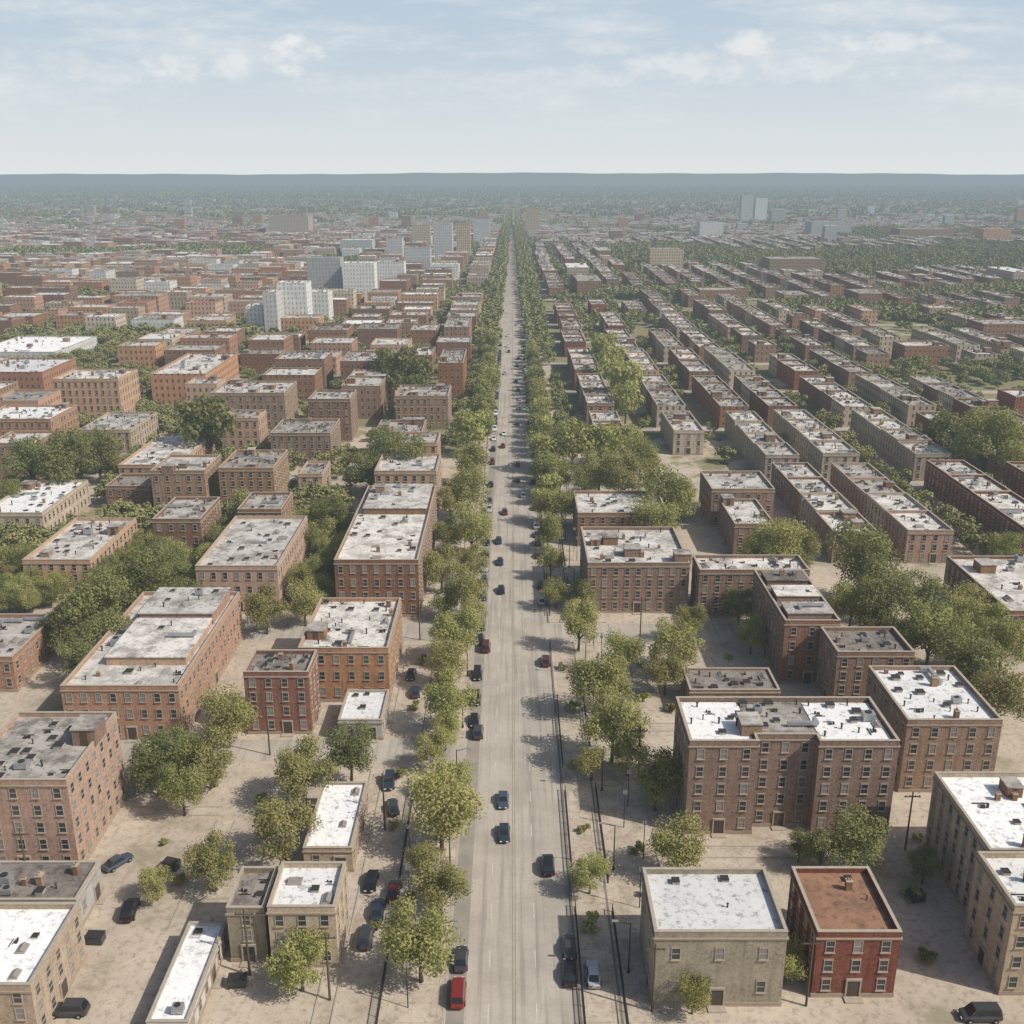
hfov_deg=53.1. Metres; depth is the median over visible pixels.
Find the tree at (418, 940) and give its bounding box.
[376,892,464,982]
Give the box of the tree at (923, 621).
[897,591,976,664]
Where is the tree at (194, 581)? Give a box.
[171,574,204,586]
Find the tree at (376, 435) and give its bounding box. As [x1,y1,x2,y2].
[366,423,407,460]
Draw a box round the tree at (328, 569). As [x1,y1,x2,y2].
[307,556,334,585]
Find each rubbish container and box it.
[84,930,105,944]
[161,856,180,871]
[227,972,247,988]
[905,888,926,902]
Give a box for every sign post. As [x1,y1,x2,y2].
[404,961,408,1007]
[406,866,409,897]
[407,823,410,855]
[623,789,626,827]
[627,770,630,806]
[639,865,642,907]
[643,821,646,859]
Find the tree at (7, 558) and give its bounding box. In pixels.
[0,547,10,563]
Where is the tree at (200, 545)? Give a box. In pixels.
[197,541,212,550]
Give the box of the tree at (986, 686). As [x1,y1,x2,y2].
[968,669,1023,721]
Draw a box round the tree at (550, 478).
[533,471,563,495]
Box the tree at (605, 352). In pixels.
[591,344,630,385]
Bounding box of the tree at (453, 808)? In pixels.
[399,753,488,851]
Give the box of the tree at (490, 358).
[479,354,500,367]
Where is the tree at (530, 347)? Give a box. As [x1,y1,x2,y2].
[525,344,539,356]
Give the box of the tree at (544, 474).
[536,467,562,487]
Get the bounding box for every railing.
[375,910,393,1023]
[400,779,414,877]
[557,695,562,765]
[565,786,573,882]
[575,900,585,1023]
[583,697,590,745]
[595,782,608,882]
[612,904,628,1023]
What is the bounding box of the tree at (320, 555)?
[309,552,325,561]
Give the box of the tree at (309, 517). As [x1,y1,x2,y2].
[295,511,320,523]
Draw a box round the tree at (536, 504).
[529,487,570,514]
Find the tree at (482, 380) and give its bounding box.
[475,375,495,396]
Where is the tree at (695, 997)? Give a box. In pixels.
[675,971,714,1014]
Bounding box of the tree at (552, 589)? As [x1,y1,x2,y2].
[540,575,572,608]
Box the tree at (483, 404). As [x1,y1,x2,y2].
[469,398,493,417]
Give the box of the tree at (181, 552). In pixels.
[167,549,188,560]
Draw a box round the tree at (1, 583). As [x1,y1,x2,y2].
[0,577,6,588]
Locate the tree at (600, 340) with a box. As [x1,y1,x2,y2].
[590,331,620,357]
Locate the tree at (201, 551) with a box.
[192,542,211,563]
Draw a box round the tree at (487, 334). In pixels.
[479,331,498,345]
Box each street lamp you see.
[439,919,457,972]
[449,822,464,864]
[557,513,565,540]
[561,538,569,566]
[589,747,603,790]
[599,822,615,870]
[612,919,630,972]
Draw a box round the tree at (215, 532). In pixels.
[203,522,226,542]
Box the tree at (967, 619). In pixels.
[926,608,975,664]
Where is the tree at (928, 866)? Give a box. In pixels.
[903,842,947,883]
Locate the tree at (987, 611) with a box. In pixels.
[958,597,1010,634]
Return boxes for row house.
[544,272,556,282]
[545,275,558,285]
[546,277,559,285]
[546,279,560,289]
[548,284,563,298]
[554,302,570,315]
[555,303,572,318]
[556,307,573,323]
[558,313,576,328]
[560,318,579,333]
[560,326,581,346]
[562,322,581,331]
[562,334,582,349]
[563,336,585,356]
[567,348,590,368]
[569,352,593,375]
[571,357,594,382]
[573,363,597,389]
[577,373,603,399]
[579,381,606,406]
[581,387,609,416]
[584,394,614,423]
[588,299,604,312]
[588,410,620,426]
[589,301,606,317]
[591,418,623,455]
[599,312,617,327]
[601,315,619,331]
[602,274,614,283]
[603,318,623,334]
[605,277,618,285]
[605,329,627,339]
[606,322,626,328]
[607,333,630,339]
[610,337,630,345]
[612,338,637,355]
[621,300,638,307]
[622,348,643,362]
[623,273,636,284]
[623,302,642,312]
[625,275,638,284]
[625,351,649,363]
[626,306,645,320]
[627,277,641,284]
[628,280,642,284]
[628,358,654,363]
[631,282,645,286]
[632,364,658,384]
[637,374,667,397]
[639,288,654,301]
[642,291,657,303]
[642,382,672,408]
[644,293,660,306]
[646,389,679,416]
[647,295,664,298]
[647,298,666,309]
[648,328,668,344]
[650,300,667,312]
[651,271,665,279]
[651,397,685,427]
[652,332,674,348]
[653,303,672,314]
[654,273,667,280]
[655,337,677,355]
[656,274,671,284]
[656,307,676,321]
[659,277,674,284]
[659,341,683,361]
[660,279,675,286]
[660,410,695,442]
[662,312,682,328]
[663,280,678,286]
[665,316,686,330]
[666,419,704,455]
[668,348,694,366]
[669,320,691,331]
[673,323,696,340]
[673,353,700,376]
[678,287,693,301]
[678,360,705,382]
[680,329,702,344]
[681,289,697,303]
[682,274,696,279]
[683,365,713,389]
[684,293,701,306]
[684,333,708,347]
[688,277,703,280]
[688,279,704,285]
[689,336,713,350]
[692,375,723,400]
[693,299,711,313]
[694,342,719,361]
[696,301,715,316]
[698,382,731,408]
[700,303,721,320]
[704,347,731,365]
[704,389,740,417]
[705,307,726,322]
[708,313,729,328]
[709,352,739,373]
[711,274,725,283]
[712,316,735,330]
[712,397,748,427]
[714,276,730,283]
[715,358,747,378]
[716,293,733,303]
[717,319,739,336]
[720,295,739,308]
[722,323,744,338]
[722,364,754,388]
[723,280,738,285]
[724,410,763,442]
[726,300,745,311]
[727,283,743,285]
[730,302,749,316]
[730,326,755,344]
[731,285,747,298]
[733,374,765,396]
[733,421,774,453]
[734,274,748,280]
[735,305,756,319]
[735,331,761,351]
[738,274,753,282]
[740,308,761,322]
[741,380,775,404]
[742,277,759,284]
[742,432,784,466]
[745,311,765,325]
[748,279,764,284]
[748,339,776,361]
[749,389,785,413]
[751,313,774,326]
[752,281,766,291]
[752,442,799,480]
[757,283,772,294]
[757,299,777,309]
[757,318,779,332]
[758,397,797,427]
[761,285,779,298]
[762,299,781,312]
[763,321,788,338]
[767,304,789,314]
[768,353,799,375]
[770,462,822,504]
[771,274,786,282]
[772,409,814,433]
[773,307,795,321]
[775,276,792,287]
[775,328,801,346]
[776,359,806,382]
[783,278,799,290]
[783,418,829,449]
[783,477,837,519]
[785,364,818,389]
[786,312,809,327]
[788,281,803,290]
[789,334,815,355]
[793,283,811,290]
[795,429,843,461]
[796,340,825,360]
[797,492,857,535]
[798,286,817,291]
[798,376,835,400]
[799,318,823,334]
[800,275,816,282]
[802,305,824,314]
[803,289,819,293]
[805,277,820,285]
[806,323,831,339]
[807,440,859,480]
[808,290,826,296]
[808,308,831,320]
[808,383,846,408]
[809,349,837,368]
[814,278,830,288]
[814,293,835,300]
[814,508,877,562]
[818,328,841,342]
[818,354,849,374]
[818,389,859,416]
[819,281,835,290]
[821,312,846,323]
[825,283,843,295]
[826,330,852,347]
[828,275,843,280]
[828,316,852,327]
[828,360,857,382]
[829,463,885,497]
[830,398,873,427]
[833,276,852,282]
[834,335,865,351]
[835,319,861,329]
[837,365,872,386]
[839,279,857,285]
[843,341,875,361]
[844,322,871,336]
[845,281,863,288]
[846,305,867,317]
[846,477,903,515]
[849,407,896,442]
[851,283,869,288]
[853,307,878,323]
[854,373,889,399]
[855,348,889,370]
[857,285,877,288]
[861,328,887,342]
[862,276,880,284]
[863,419,909,454]
[863,492,927,534]
[865,380,905,405]
[869,288,888,290]
[870,331,900,351]
[874,280,889,286]
[878,388,919,414]
[878,428,931,466]
[881,281,900,286]
[882,292,904,300]
[883,510,953,564]
[890,295,912,304]
[892,394,936,426]
[893,277,912,287]
[894,439,951,480]
[905,280,921,286]
[908,376,949,394]
[911,328,939,340]
[912,281,931,287]
[914,412,961,429]
[919,294,939,303]
[921,330,952,340]
[922,383,961,403]
[923,460,985,501]
[927,294,951,304]
[933,280,952,286]
[933,335,966,343]
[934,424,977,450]
[937,389,982,412]
[941,282,962,286]
[943,291,960,296]
[944,312,970,325]
[944,475,1011,519]
[945,300,969,306]
[945,340,979,361]
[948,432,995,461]
[951,328,981,337]
[952,293,974,299]
[952,398,999,417]
[955,315,984,326]
[960,296,984,306]
[960,347,997,370]
[962,332,992,341]
[967,491,1023,532]
[968,446,1021,480]
[974,299,999,305]
[974,336,1006,348]
[976,290,997,296]
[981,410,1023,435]
[984,302,1010,308]
[984,313,1007,318]
[985,292,1009,299]
[987,339,1022,354]
[993,509,1023,553]
[994,295,1020,308]
[995,313,1021,318]
[996,389,1023,415]
[1002,461,1023,497]
[1005,333,1023,343]
[1009,347,1023,367]
[1014,291,1023,297]
[1018,337,1023,346]
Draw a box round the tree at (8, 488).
[0,476,23,499]
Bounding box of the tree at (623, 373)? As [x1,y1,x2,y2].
[597,356,645,395]
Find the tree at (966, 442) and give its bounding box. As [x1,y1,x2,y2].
[949,405,1023,471]
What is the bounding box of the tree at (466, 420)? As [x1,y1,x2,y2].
[443,408,487,453]
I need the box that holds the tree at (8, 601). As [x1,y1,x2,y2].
[0,588,14,612]
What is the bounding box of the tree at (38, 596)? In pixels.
[27,587,42,610]
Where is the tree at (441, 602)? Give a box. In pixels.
[427,584,459,617]
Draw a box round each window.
[0,838,5,850]
[0,855,6,859]
[3,663,10,672]
[5,678,12,686]
[7,787,17,799]
[10,804,20,816]
[12,994,23,1004]
[13,821,23,832]
[13,1007,26,1020]
[15,659,19,669]
[16,838,26,850]
[18,673,22,684]
[22,652,26,663]
[24,667,28,677]
[29,645,32,656]
[29,787,39,799]
[31,659,35,670]
[32,804,42,816]
[34,978,42,998]
[35,639,39,650]
[35,821,45,833]
[37,564,42,571]
[37,653,41,664]
[37,994,45,1014]
[38,838,48,850]
[40,1010,47,1023]
[41,855,49,859]
[45,960,52,980]
[47,977,55,996]
[49,564,53,571]
[50,992,56,1012]
[51,787,62,799]
[54,804,64,816]
[55,944,61,963]
[57,821,67,833]
[57,959,64,979]
[60,564,65,571]
[60,838,70,850]
[62,855,70,859]
[64,929,71,947]
[65,692,73,702]
[67,944,73,962]
[69,958,76,977]
[70,781,75,795]
[71,564,76,571]
[72,573,77,580]
[72,796,78,812]
[74,912,80,931]
[75,813,80,829]
[76,928,82,946]
[77,830,83,846]
[78,770,83,784]
[78,943,85,961]
[79,692,87,702]
[80,785,85,801]
[80,846,85,859]
[82,564,87,571]
[82,802,88,818]
[82,895,87,913]
[85,759,90,774]
[85,818,90,834]
[87,775,92,790]
[87,835,92,851]
[90,792,95,807]
[92,749,97,764]
[92,807,97,823]
[94,692,102,702]
[94,765,99,780]
[95,824,100,839]
[97,781,102,796]
[99,739,104,754]
[99,797,104,812]
[101,755,106,770]
[101,813,106,828]
[104,771,108,786]
[106,731,111,744]
[106,787,111,802]
[108,746,113,760]
[108,802,113,817]
[109,692,117,702]
[110,761,115,776]
[112,777,117,792]
[113,721,117,735]
[115,736,119,751]
[115,793,119,807]
[117,752,121,766]
[119,768,123,782]
[121,783,125,797]
[124,692,131,702]
[126,709,133,718]
[138,692,146,702]
[140,709,148,718]
[142,725,149,734]
[153,692,161,702]
[155,709,162,718]
[156,524,161,531]
[157,725,163,734]
[168,524,173,531]
[168,692,175,702]
[170,709,177,718]
[180,524,185,531]
[180,688,183,700]
[182,704,185,716]
[184,681,187,693]
[186,697,189,709]
[188,674,191,687]
[188,713,191,725]
[192,524,197,531]
[193,536,198,543]
[198,999,203,1015]
[199,572,204,579]
[205,981,209,997]
[211,572,216,579]
[217,949,221,964]
[221,480,226,486]
[222,572,227,579]
[223,933,227,948]
[234,572,239,579]
[235,585,240,593]
[241,916,251,926]
[242,929,252,941]
[246,572,251,579]
[247,585,251,593]
[248,678,255,687]
[249,692,256,701]
[252,720,259,729]
[257,572,262,579]
[264,678,271,687]
[265,692,272,701]
[267,706,274,715]
[268,720,275,729]
[269,572,274,579]
[274,915,284,927]
[275,931,285,944]
[280,678,288,687]
[282,692,289,701]
[283,706,290,715]
[297,678,304,687]
[297,915,307,927]
[298,692,305,701]
[299,706,306,715]
[300,720,307,729]
[311,854,319,860]
[318,655,324,664]
[319,671,325,680]
[320,687,326,696]
[320,915,329,927]
[320,931,330,944]
[322,949,332,962]
[333,655,339,664]
[333,671,340,680]
[334,687,341,696]
[337,565,343,573]
[337,907,339,921]
[338,578,343,586]
[338,920,341,939]
[339,591,344,596]
[339,937,342,956]
[341,890,343,906]
[341,906,344,923]
[345,889,347,907]
[346,906,348,924]
[347,655,354,664]
[348,671,355,680]
[349,565,355,573]
[350,578,355,586]
[351,591,355,596]
[361,565,367,573]
[362,578,367,586]
[362,655,369,664]
[363,591,367,596]
[363,671,369,680]
[373,565,379,573]
[374,578,379,586]
[375,591,379,596]
[377,655,384,664]
[378,671,384,680]
[385,565,390,573]
[386,578,391,586]
[386,591,391,596]
[397,565,402,573]
[398,578,403,586]
[398,591,403,599]
[409,565,414,573]
[410,578,415,586]
[410,591,415,599]
[411,604,416,612]
[433,495,436,540]
[590,568,595,575]
[590,579,595,586]
[601,579,606,586]
[601,590,606,597]
[601,601,606,609]
[602,568,607,575]
[612,601,617,609]
[613,568,618,575]
[613,579,618,586]
[613,590,617,597]
[623,601,628,609]
[624,568,629,575]
[624,579,629,586]
[624,590,628,597]
[635,579,640,586]
[635,590,640,597]
[636,568,640,575]
[641,925,643,944]
[642,894,645,912]
[645,601,650,609]
[646,579,651,586]
[646,590,651,597]
[647,568,652,575]
[648,926,651,946]
[657,601,662,609]
[658,568,663,575]
[658,579,663,586]
[658,590,662,597]
[668,601,673,609]
[668,980,678,993]
[669,568,674,575]
[669,579,674,586]
[669,590,673,597]
[670,947,681,960]
[680,579,685,586]
[680,590,685,597]
[681,568,686,575]
[693,800,701,811]
[694,783,702,794]
[695,766,703,777]
[696,748,704,759]
[701,596,706,603]
[702,575,707,582]
[702,585,707,593]
[712,606,718,614]
[713,596,718,603]
[714,585,719,593]
[714,947,725,960]
[715,575,720,582]
[715,800,724,811]
[716,783,725,794]
[718,766,726,777]
[719,748,727,759]
[727,575,732,582]
[736,817,745,828]
[738,528,743,534]
[738,800,746,811]
[739,575,744,582]
[739,783,748,794]
[741,766,749,777]
[742,748,751,759]
[755,810,763,821]
[755,980,766,993]
[756,793,765,804]
[758,776,766,787]
[758,947,769,960]
[759,759,768,770]
[761,741,769,753]
[776,793,784,804]
[777,776,786,787]
[779,759,787,770]
[780,741,789,753]
[786,670,792,678]
[787,655,794,664]
[787,915,791,933]
[788,896,792,915]
[789,641,795,650]
[790,626,796,635]
[790,881,794,897]
[794,810,802,821]
[794,913,799,931]
[795,793,804,804]
[796,896,800,913]
[797,776,806,787]
[799,759,807,770]
[800,741,809,753]
[801,929,805,948]
[803,913,807,929]
[805,655,812,664]
[805,965,808,981]
[807,641,813,650]
[807,947,810,964]
[808,626,815,635]
[809,929,814,945]
[816,817,825,828]
[818,800,827,811]
[820,783,829,794]
[820,978,831,991]
[822,766,831,777]
[822,959,833,972]
[824,748,833,759]
[824,940,835,953]
[838,685,844,694]
[838,800,847,811]
[839,671,846,680]
[840,783,849,794]
[841,658,847,667]
[842,766,851,777]
[844,748,853,759]
[850,959,861,972]
[852,940,863,953]
[853,685,860,694]
[854,671,861,680]
[856,658,863,667]
[858,800,866,811]
[859,783,868,794]
[861,766,870,777]
[863,748,873,759]
[867,675,871,687]
[872,658,878,664]
[872,682,876,694]
[875,978,886,991]
[877,689,881,702]
[877,800,886,811]
[877,959,889,972]
[879,783,888,794]
[880,940,891,953]
[881,766,890,777]
[883,697,887,709]
[883,748,892,759]
[887,658,893,664]
[888,704,892,717]
[894,712,898,726]
[895,770,898,783]
[897,753,900,767]
[899,737,902,751]
[900,721,904,734]
[903,658,909,664]
[904,776,913,786]
[907,760,915,770]
[908,553,912,560]
[909,544,913,550]
[909,743,917,754]
[910,535,914,541]
[911,727,920,737]
[919,553,924,560]
[920,544,925,550]
[921,535,926,541]
[923,776,931,786]
[925,760,934,770]
[925,834,930,847]
[927,820,932,836]
[928,743,936,754]
[929,807,934,822]
[930,727,939,737]
[931,544,936,550]
[931,793,936,809]
[933,535,937,541]
[933,779,938,795]
[934,831,939,847]
[936,817,941,833]
[938,803,943,819]
[940,789,945,805]
[940,856,944,872]
[941,842,946,858]
[942,553,946,560]
[943,544,947,550]
[943,828,948,844]
[944,535,949,541]
[944,760,952,770]
[945,815,951,830]
[946,743,955,754]
[946,868,952,884]
[947,800,952,816]
[948,854,954,870]
[949,727,958,737]
[950,840,956,856]
[953,825,958,842]
[953,880,959,896]
[955,812,961,827]
[956,865,962,882]
[958,852,964,868]
[960,837,966,853]
[961,892,967,909]
[963,760,971,770]
[963,822,969,839]
[964,878,970,895]
[965,743,974,754]
[966,864,972,880]
[967,923,973,942]
[968,727,976,737]
[968,849,975,866]
[970,904,977,923]
[971,834,977,851]
[973,885,980,903]
[977,867,983,884]
[981,760,990,770]
[981,923,988,941]
[984,743,993,754]
[985,903,992,922]
[987,727,995,737]
[988,883,995,902]
[990,961,997,981]
[993,942,1001,961]
[997,921,1005,941]
[1001,902,1008,921]
[1006,975,1018,988]
[1010,955,1022,969]
[1014,935,1023,948]
[1018,914,1023,928]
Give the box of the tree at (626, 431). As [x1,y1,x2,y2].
[606,421,641,454]
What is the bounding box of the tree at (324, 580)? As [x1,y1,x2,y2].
[301,571,335,596]
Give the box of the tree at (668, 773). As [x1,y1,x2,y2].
[627,743,681,810]
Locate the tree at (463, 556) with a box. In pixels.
[451,541,489,581]
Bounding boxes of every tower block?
[245,302,264,331]
[262,288,283,331]
[268,215,312,232]
[276,280,312,315]
[306,256,343,287]
[312,289,333,321]
[340,238,374,251]
[342,261,377,299]
[377,259,405,279]
[386,237,403,255]
[404,246,431,269]
[412,224,430,244]
[433,222,452,259]
[456,223,470,256]
[473,218,489,243]
[525,207,539,232]
[647,247,683,266]
[696,221,723,236]
[739,195,753,221]
[753,197,767,218]
[760,255,825,277]
[769,210,785,220]
[804,221,851,234]
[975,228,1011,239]
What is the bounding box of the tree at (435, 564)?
[423,543,460,592]
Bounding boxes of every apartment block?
[0,263,10,270]
[0,271,30,285]
[0,303,21,313]
[0,311,48,325]
[0,316,25,335]
[0,356,12,360]
[0,381,18,394]
[0,390,61,406]
[0,431,55,483]
[3,295,43,310]
[5,285,38,295]
[6,267,28,270]
[16,274,51,286]
[25,268,52,271]
[29,267,43,269]
[29,291,74,302]
[31,271,48,273]
[31,306,67,319]
[35,285,78,294]
[39,272,66,279]
[41,280,77,285]
[44,300,82,311]
[45,264,74,268]
[52,268,78,274]
[55,311,95,329]
[56,274,92,280]
[68,267,94,274]
[69,303,115,312]
[70,293,110,303]
[73,280,109,292]
[84,311,126,328]
[85,269,115,277]
[88,265,122,268]
[107,305,145,323]
[108,278,143,291]
[110,267,135,269]
[110,290,150,303]
[116,298,156,313]
[117,341,165,367]
[119,270,144,276]
[125,265,150,266]
[131,314,183,327]
[134,276,159,280]
[135,265,159,275]
[137,333,184,347]
[143,278,176,291]
[144,311,190,325]
[150,273,183,275]
[150,455,220,510]
[158,261,178,267]
[158,327,200,334]
[160,266,172,272]
[163,268,192,274]
[163,274,196,286]
[163,290,192,309]
[164,344,225,364]
[168,257,191,266]
[173,285,212,292]
[180,263,209,267]
[180,333,238,357]
[181,266,207,271]
[185,375,225,402]
[187,271,215,278]
[187,315,235,328]
[190,293,232,309]
[191,258,220,263]
[195,283,229,292]
[196,270,228,273]
[197,276,201,283]
[200,277,227,282]
[204,327,244,351]
[207,263,237,273]
[209,313,235,317]
[210,274,240,286]
[216,287,253,298]
[222,410,268,451]
[223,259,243,266]
[228,299,262,315]
[231,266,259,272]
[232,273,252,276]
[237,280,261,287]
[237,294,262,298]
[237,492,293,515]
[240,262,262,266]
[240,275,266,286]
[240,349,285,373]
[245,262,271,265]
[246,287,275,293]
[248,333,293,350]
[252,271,281,279]
[260,258,279,261]
[260,266,289,279]
[262,367,322,400]
[267,277,277,284]
[269,262,297,268]
[274,332,305,350]
[280,314,323,340]
[285,261,303,268]
[285,269,306,279]
[286,256,308,260]
[289,274,306,279]
[310,337,357,355]
[324,288,356,306]
[332,351,341,375]
[333,297,350,316]
[341,376,387,418]
[342,319,383,335]
[349,369,398,402]
[352,304,392,319]
[352,313,381,318]
[356,292,363,304]
[364,300,391,304]
[366,349,398,351]
[367,288,400,300]
[370,338,411,349]
[371,296,396,309]
[374,453,441,514]
[379,257,398,259]
[380,278,408,292]
[386,318,417,334]
[390,311,428,323]
[396,300,434,310]
[397,273,418,287]
[399,432,442,474]
[401,292,438,309]
[403,306,432,322]
[406,262,422,268]
[406,269,424,278]
[416,286,444,305]
[420,273,446,286]
[422,277,452,295]
[422,282,445,299]
[424,272,452,277]
[427,267,451,271]
[431,263,459,278]
[434,260,456,262]
[436,336,471,363]
[441,256,463,269]
[447,312,476,329]
[450,307,478,321]
[453,299,480,312]
[455,293,481,312]
[459,292,482,302]
[467,276,487,287]
[468,273,487,275]
[470,265,488,275]
[471,263,489,270]
[472,261,490,270]
[474,257,491,268]
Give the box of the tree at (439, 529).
[432,515,463,547]
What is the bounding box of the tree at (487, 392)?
[473,388,497,406]
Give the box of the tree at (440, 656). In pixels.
[424,634,470,681]
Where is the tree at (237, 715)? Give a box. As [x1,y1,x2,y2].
[195,679,261,747]
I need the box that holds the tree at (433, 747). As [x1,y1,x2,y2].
[412,728,450,766]
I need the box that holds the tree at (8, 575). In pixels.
[2,571,17,589]
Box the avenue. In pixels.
[444,226,579,1023]
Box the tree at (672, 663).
[640,644,690,694]
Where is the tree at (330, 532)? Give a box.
[321,525,335,537]
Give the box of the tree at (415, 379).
[402,372,432,386]
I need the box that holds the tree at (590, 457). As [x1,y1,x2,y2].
[577,449,623,490]
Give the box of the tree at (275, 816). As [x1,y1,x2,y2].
[249,794,323,861]
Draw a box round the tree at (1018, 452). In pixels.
[988,430,1023,470]
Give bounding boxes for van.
[449,977,466,1008]
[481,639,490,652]
[957,1002,1003,1023]
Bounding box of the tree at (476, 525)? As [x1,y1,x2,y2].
[451,497,495,544]
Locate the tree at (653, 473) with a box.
[634,458,696,508]
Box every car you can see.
[52,998,90,1019]
[101,852,133,872]
[119,897,140,922]
[357,923,374,950]
[363,869,379,892]
[370,898,385,921]
[384,769,395,789]
[386,798,399,815]
[386,879,401,902]
[405,668,416,679]
[410,686,419,697]
[453,945,468,972]
[469,713,479,726]
[470,689,480,705]
[472,665,482,679]
[472,724,483,739]
[476,633,483,643]
[477,620,484,630]
[479,591,486,600]
[480,574,487,585]
[483,537,489,544]
[486,497,492,503]
[486,504,491,511]
[488,481,493,486]
[489,457,494,464]
[495,536,501,543]
[496,557,503,564]
[497,585,504,593]
[497,791,508,808]
[498,823,509,842]
[502,508,507,514]
[520,492,525,497]
[530,478,535,484]
[533,521,539,528]
[534,538,540,545]
[535,551,541,558]
[536,581,543,588]
[537,596,545,604]
[541,655,550,666]
[541,854,554,875]
[561,934,576,959]
[561,959,576,986]
[585,960,600,988]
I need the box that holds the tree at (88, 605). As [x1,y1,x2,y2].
[55,564,131,639]
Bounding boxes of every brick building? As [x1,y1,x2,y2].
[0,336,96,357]
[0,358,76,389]
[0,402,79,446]
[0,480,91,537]
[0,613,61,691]
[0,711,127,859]
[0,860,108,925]
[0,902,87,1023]
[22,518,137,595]
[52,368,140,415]
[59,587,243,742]
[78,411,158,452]
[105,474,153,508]
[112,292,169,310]
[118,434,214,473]
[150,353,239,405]
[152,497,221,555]
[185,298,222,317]
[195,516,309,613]
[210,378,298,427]
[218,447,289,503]
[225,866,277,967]
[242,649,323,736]
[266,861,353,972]
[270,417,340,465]
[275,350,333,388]
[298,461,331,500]
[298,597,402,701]
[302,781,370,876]
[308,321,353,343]
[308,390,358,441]
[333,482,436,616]
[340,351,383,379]
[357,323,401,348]
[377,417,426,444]
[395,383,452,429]
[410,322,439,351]
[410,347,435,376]
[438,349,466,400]
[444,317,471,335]
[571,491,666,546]
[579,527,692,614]
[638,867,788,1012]
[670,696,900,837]
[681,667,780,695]
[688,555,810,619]
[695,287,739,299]
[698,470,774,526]
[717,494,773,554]
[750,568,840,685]
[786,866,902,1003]
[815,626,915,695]
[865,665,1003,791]
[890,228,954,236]
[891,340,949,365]
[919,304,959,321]
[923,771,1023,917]
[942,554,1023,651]
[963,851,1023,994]
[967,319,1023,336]
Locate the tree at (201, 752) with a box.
[175,725,236,788]
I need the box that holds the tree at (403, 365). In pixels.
[379,345,435,389]
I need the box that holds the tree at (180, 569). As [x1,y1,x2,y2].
[163,560,193,584]
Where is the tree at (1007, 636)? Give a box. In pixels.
[976,613,1023,671]
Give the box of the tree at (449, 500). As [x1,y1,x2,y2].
[436,481,464,517]
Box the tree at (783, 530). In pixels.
[748,513,808,554]
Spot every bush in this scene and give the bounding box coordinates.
[160,838,169,845]
[171,872,185,883]
[205,773,222,786]
[255,792,266,802]
[369,919,382,929]
[388,820,400,830]
[395,767,407,776]
[405,891,416,897]
[409,699,419,709]
[416,654,427,663]
[558,662,567,670]
[563,700,580,713]
[568,759,576,767]
[577,823,590,832]
[581,910,599,932]
[630,839,645,854]
[635,692,650,700]
[664,702,675,710]
[724,652,733,659]
[899,884,924,903]
[911,833,923,841]
[917,946,938,963]
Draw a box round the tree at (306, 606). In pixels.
[284,576,322,625]
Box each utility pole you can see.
[11,829,28,860]
[234,908,253,975]
[259,703,272,754]
[316,932,335,1000]
[375,773,390,830]
[413,597,423,639]
[633,726,647,777]
[636,597,646,637]
[645,943,665,1011]
[803,937,822,1006]
[904,791,920,850]
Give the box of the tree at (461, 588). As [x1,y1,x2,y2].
[442,563,490,608]
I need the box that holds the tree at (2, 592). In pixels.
[0,588,7,612]
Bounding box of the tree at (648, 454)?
[619,432,661,484]
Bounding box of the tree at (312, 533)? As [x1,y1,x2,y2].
[304,526,327,553]
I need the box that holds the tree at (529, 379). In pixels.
[525,375,541,387]
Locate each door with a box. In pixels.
[16,855,30,859]
[59,972,77,1001]
[93,878,108,904]
[125,726,138,742]
[210,958,224,988]
[214,669,223,685]
[239,944,258,967]
[240,601,244,613]
[281,720,293,736]
[315,705,323,724]
[333,855,348,876]
[342,920,353,947]
[361,811,370,834]
[366,726,377,742]
[386,704,393,722]
[396,658,402,675]
[632,602,640,614]
[638,964,649,993]
[670,790,678,811]
[685,447,690,455]
[707,987,726,1012]
[711,818,726,837]
[721,533,726,544]
[759,642,766,658]
[771,811,786,830]
[801,671,813,685]
[823,686,827,695]
[843,978,863,1003]
[928,553,937,564]
[968,941,986,970]
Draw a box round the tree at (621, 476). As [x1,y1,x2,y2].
[598,448,644,490]
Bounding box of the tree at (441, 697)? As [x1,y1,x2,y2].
[421,666,481,723]
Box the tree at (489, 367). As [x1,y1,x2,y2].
[476,362,499,376]
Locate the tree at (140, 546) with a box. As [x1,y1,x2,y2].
[129,542,145,549]
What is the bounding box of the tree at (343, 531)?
[325,529,346,547]
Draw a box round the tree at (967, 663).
[932,624,1017,686]
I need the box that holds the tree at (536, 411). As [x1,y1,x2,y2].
[527,409,551,425]
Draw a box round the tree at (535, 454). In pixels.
[532,448,553,465]
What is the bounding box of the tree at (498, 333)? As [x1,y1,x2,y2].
[483,330,501,342]
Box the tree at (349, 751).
[316,719,376,780]
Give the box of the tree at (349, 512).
[334,504,355,516]
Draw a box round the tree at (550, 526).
[534,511,563,551]
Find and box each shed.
[145,921,228,1023]
[337,689,393,742]
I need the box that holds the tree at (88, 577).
[79,569,108,590]
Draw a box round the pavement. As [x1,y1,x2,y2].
[376,288,689,1023]
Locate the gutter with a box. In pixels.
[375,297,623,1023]
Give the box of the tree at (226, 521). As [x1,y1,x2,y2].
[216,513,237,525]
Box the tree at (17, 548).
[5,543,32,567]
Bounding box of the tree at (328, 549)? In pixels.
[314,533,344,559]
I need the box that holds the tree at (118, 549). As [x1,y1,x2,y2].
[114,543,139,559]
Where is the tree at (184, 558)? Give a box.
[175,554,193,568]
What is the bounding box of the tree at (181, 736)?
[154,722,196,765]

